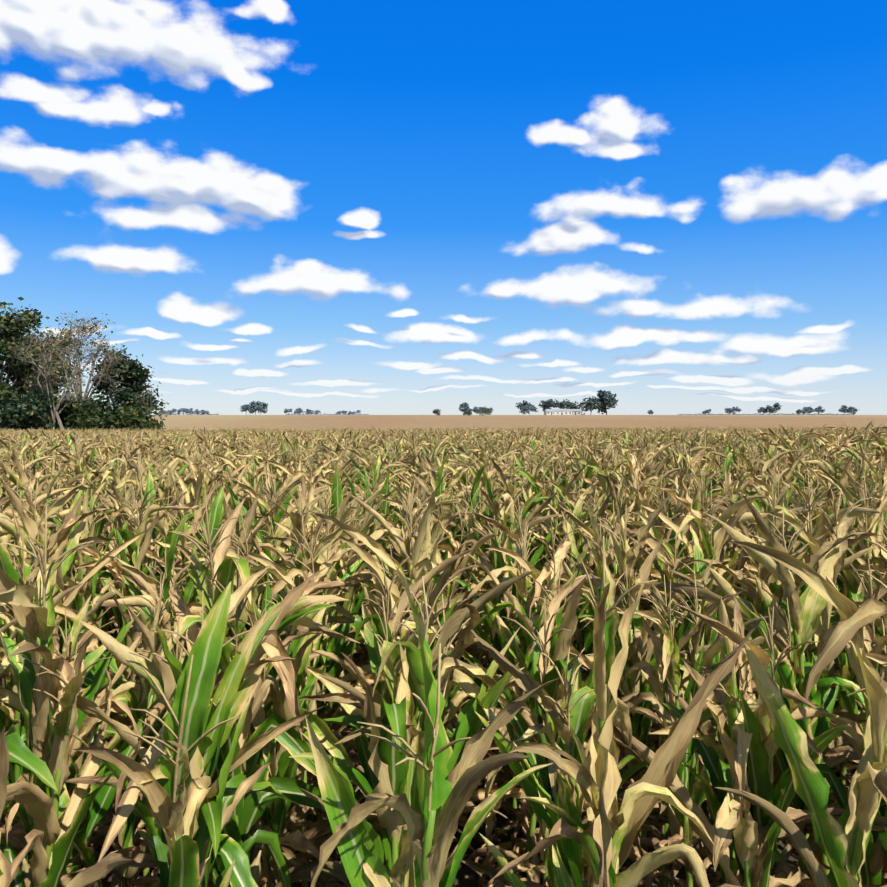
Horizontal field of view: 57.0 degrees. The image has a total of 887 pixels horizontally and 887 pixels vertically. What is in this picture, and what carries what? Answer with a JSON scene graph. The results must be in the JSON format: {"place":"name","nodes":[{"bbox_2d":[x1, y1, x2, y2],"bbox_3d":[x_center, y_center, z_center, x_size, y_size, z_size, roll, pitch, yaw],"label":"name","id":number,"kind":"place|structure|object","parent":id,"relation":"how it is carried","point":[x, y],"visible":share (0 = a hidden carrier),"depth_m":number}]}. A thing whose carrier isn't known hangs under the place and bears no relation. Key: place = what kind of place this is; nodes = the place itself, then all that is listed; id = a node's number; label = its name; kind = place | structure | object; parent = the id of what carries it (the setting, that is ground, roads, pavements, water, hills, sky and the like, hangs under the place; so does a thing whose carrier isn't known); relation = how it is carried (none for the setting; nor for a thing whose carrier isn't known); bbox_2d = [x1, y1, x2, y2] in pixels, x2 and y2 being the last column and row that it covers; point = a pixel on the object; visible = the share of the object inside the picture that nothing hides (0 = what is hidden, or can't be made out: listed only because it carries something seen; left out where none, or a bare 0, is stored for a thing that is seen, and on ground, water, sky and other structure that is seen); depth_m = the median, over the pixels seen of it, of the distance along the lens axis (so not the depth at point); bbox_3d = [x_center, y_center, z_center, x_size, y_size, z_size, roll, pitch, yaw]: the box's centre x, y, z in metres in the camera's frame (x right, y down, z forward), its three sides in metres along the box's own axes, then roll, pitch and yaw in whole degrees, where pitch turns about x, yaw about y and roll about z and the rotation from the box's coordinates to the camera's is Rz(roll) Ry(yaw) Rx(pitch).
{"place":"outdoors","nodes":[
{"label":"outdoors","id":0,"kind":"place"},
{"bbox_2d":[2,323,84,394],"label":"tree grove","id":1,"kind":"object","parent":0,"point":[64,344],"visible":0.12,"depth_m":78.56},
{"bbox_2d":[0,0,886,414],"label":"sky","id":2,"kind":"structure","parent":0,"point":[372,207]},
{"bbox_2d":[2,415,886,886],"bbox_3d":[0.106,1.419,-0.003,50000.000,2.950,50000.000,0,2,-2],"label":"ground","id":3,"kind":"structure","parent":0,"point":[466,875],"depth_m":215.87},
{"bbox_2d":[0,381,18,429],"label":"bush grove","id":4,"kind":"object","parent":3,"relation":"on","point":[7,389],"visible":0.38,"depth_m":69.35},
{"bbox_2d":[0,387,54,430],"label":"bush grove","id":5,"kind":"object","parent":3,"relation":"on","point":[21,415],"visible":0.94,"depth_m":67.26},
{"bbox_2d":[0,297,76,429],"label":"tree grove","id":6,"kind":"object","parent":3,"relation":"on","point":[26,319],"visible":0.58,"depth_m":73.13},
{"bbox_2d":[23,387,67,431],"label":"bush grove","id":7,"kind":"object","parent":3,"relation":"on","point":[55,397],"visible":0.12,"depth_m":71.17},
{"bbox_2d":[8,338,102,428],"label":"bare tree","id":8,"kind":"object","parent":3,"relation":"on","point":[55,415],"visible":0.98,"depth_m":70.28},
{"bbox_2d":[44,393,98,429],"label":"bush grove","id":9,"kind":"object","parent":3,"relation":"on","point":[63,415],"visible":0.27,"depth_m":71.67},
{"bbox_2d":[16,311,130,398],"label":"bare tree","id":10,"kind":"object","parent":3,"relation":"on","point":[81,329],"visible":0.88,"depth_m":74.17},
{"bbox_2d":[57,395,114,431],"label":"bush grove","id":11,"kind":"object","parent":3,"relation":"on","point":[85,420],"visible":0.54,"depth_m":70.90},
{"bbox_2d":[90,387,152,430],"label":"bush grove","id":12,"kind":"object","parent":3,"relation":"on","point":[125,399],"visible":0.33,"depth_m":73.04},
{"bbox_2d":[90,345,162,416],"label":"dark tree grove","id":13,"kind":"object","parent":3,"relation":"on","point":[138,375],"visible":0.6,"depth_m":77.51},
{"bbox_2d":[97,400,165,430],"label":"bush grove","id":14,"kind":"object","parent":3,"relation":"on","point":[130,418],"visible":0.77,"depth_m":70.50},
{"bbox_2d":[137,385,157,415],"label":"grove shrub","id":15,"kind":"object","parent":3,"relation":"on","point":[146,397],"visible":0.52,"depth_m":74.85},
{"bbox_2d":[155,402,170,419],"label":"bush","id":16,"kind":"object","parent":3,"relation":"on","point":[162,411],"visible":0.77,"depth_m":81.15},
{"bbox_2d":[178,408,186,414],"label":"tree","id":17,"kind":"object","parent":3,"relation":"on","point":[182,410],"visible":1,"depth_m":2429.40},
{"bbox_2d":[167,413,217,414],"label":"treeline","id":18,"kind":"object","parent":3,"relation":"on","point":[191,414],"visible":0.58,"depth_m":3032.46},
{"bbox_2d":[240,404,254,414],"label":"tree","id":19,"kind":"object","parent":3,"relation":"on","point":[245,407],"visible":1,"depth_m":1453.58},
{"bbox_2d":[249,401,263,414],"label":"tree","id":20,"kind":"object","parent":3,"relation":"on","point":[252,404],"visible":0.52,"depth_m":1468.87},
{"bbox_2d":[254,401,267,414],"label":"tree","id":21,"kind":"object","parent":3,"relation":"on","point":[260,406],"visible":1,"depth_m":1434.26},
{"bbox_2d":[283,408,292,414],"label":"tree","id":22,"kind":"object","parent":3,"relation":"on","point":[287,410],"visible":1,"depth_m":2592.10},
{"bbox_2d":[295,407,303,413],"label":"tree","id":23,"kind":"object","parent":3,"relation":"on","point":[298,410],"visible":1,"depth_m":2483.99},
{"bbox_2d":[286,413,368,414],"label":"treeline","id":24,"kind":"object","parent":3,"relation":"on","point":[326,414],"visible":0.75,"depth_m":3745.50},
{"bbox_2d":[432,409,440,415],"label":"bush","id":25,"kind":"object","parent":3,"relation":"on","point":[437,412],"visible":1,"depth_m":419.12},
{"bbox_2d":[459,402,468,414],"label":"tree","id":26,"kind":"object","parent":3,"relation":"on","point":[461,407],"visible":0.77,"depth_m":1457.23},
{"bbox_2d":[463,410,471,415],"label":"bush","id":27,"kind":"object","parent":3,"relation":"on","point":[469,413],"visible":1,"depth_m":428.75},
{"bbox_2d":[473,406,479,414],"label":"tree","id":28,"kind":"object","parent":3,"relation":"on","point":[475,409],"visible":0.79,"depth_m":1453.46},
{"bbox_2d":[477,408,492,415],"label":"bush","id":29,"kind":"object","parent":3,"relation":"on","point":[480,410],"visible":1,"depth_m":417.45},
{"bbox_2d":[516,400,530,412],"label":"tree","id":30,"kind":"object","parent":3,"relation":"on","point":[520,405],"visible":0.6,"depth_m":1116.33},
{"bbox_2d":[523,404,537,414],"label":"tree","id":31,"kind":"object","parent":3,"relation":"on","point":[531,408],"visible":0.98,"depth_m":1087.67},
{"bbox_2d":[543,410,553,414],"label":"house","id":32,"kind":"structure","parent":3,"relation":"on","point":[548,412],"depth_m":622.80},
{"bbox_2d":[538,399,559,410],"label":"tree","id":33,"kind":"object","parent":3,"relation":"on","point":[547,404],"visible":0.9,"depth_m":699.45},
{"bbox_2d":[544,409,572,414],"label":"long farm shed","id":34,"kind":"object","parent":3,"relation":"on","point":[562,412],"visible":0.77,"depth_m":630.56},
{"bbox_2d":[555,399,573,408],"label":"tree","id":35,"kind":"object","parent":3,"relation":"on","point":[562,404],"visible":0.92,"depth_m":697.67},
{"bbox_2d":[565,403,578,408],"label":"tree","id":36,"kind":"object","parent":3,"relation":"on","point":[573,406],"visible":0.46,"depth_m":716.54},
{"bbox_2d":[572,409,580,414],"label":"farm house","id":37,"kind":"structure","parent":3,"relation":"on","point":[576,411],"depth_m":642.79},
{"bbox_2d":[573,401,590,414],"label":"tree","id":38,"kind":"object","parent":3,"relation":"on","point":[586,409],"visible":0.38,"depth_m":758.16},
{"bbox_2d":[580,396,604,411],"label":"tree","id":39,"kind":"object","parent":3,"relation":"on","point":[592,403],"visible":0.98,"depth_m":691.48},
{"bbox_2d":[596,390,617,414],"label":"tree","id":40,"kind":"object","parent":3,"relation":"on","point":[607,400],"visible":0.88,"depth_m":692.08},
{"bbox_2d":[729,406,741,413],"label":"tree","id":41,"kind":"object","parent":3,"relation":"on","point":[735,409],"visible":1,"depth_m":1673.97},
{"bbox_2d":[757,407,764,413],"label":"tree","id":42,"kind":"object","parent":3,"relation":"on","point":[760,410],"visible":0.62,"depth_m":1338.41},
{"bbox_2d":[678,413,853,414],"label":"treeline","id":43,"kind":"object","parent":3,"relation":"on","point":[766,414],"visible":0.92,"depth_m":3143.45},
{"bbox_2d":[762,405,774,413],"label":"tree","id":44,"kind":"object","parent":3,"relation":"on","point":[769,408],"visible":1,"depth_m":1271.63},
{"bbox_2d":[773,403,781,412],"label":"tree","id":45,"kind":"object","parent":3,"relation":"on","point":[776,406],"visible":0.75,"depth_m":1311.52},
{"bbox_2d":[801,407,810,413],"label":"tree","id":46,"kind":"object","parent":3,"relation":"on","point":[806,409],"visible":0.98,"depth_m":1601.61},
{"bbox_2d":[814,406,824,414],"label":"tree","id":47,"kind":"object","parent":3,"relation":"on","point":[819,408],"visible":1,"depth_m":1598.29},
{"bbox_2d":[838,405,851,413],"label":"tree","id":48,"kind":"object","parent":3,"relation":"on","point":[843,408],"visible":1,"depth_m":1406.06},
{"bbox_2d":[848,406,859,413],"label":"tree","id":49,"kind":"object","parent":3,"relation":"on","point":[853,409],"visible":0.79,"depth_m":1422.83}
]}

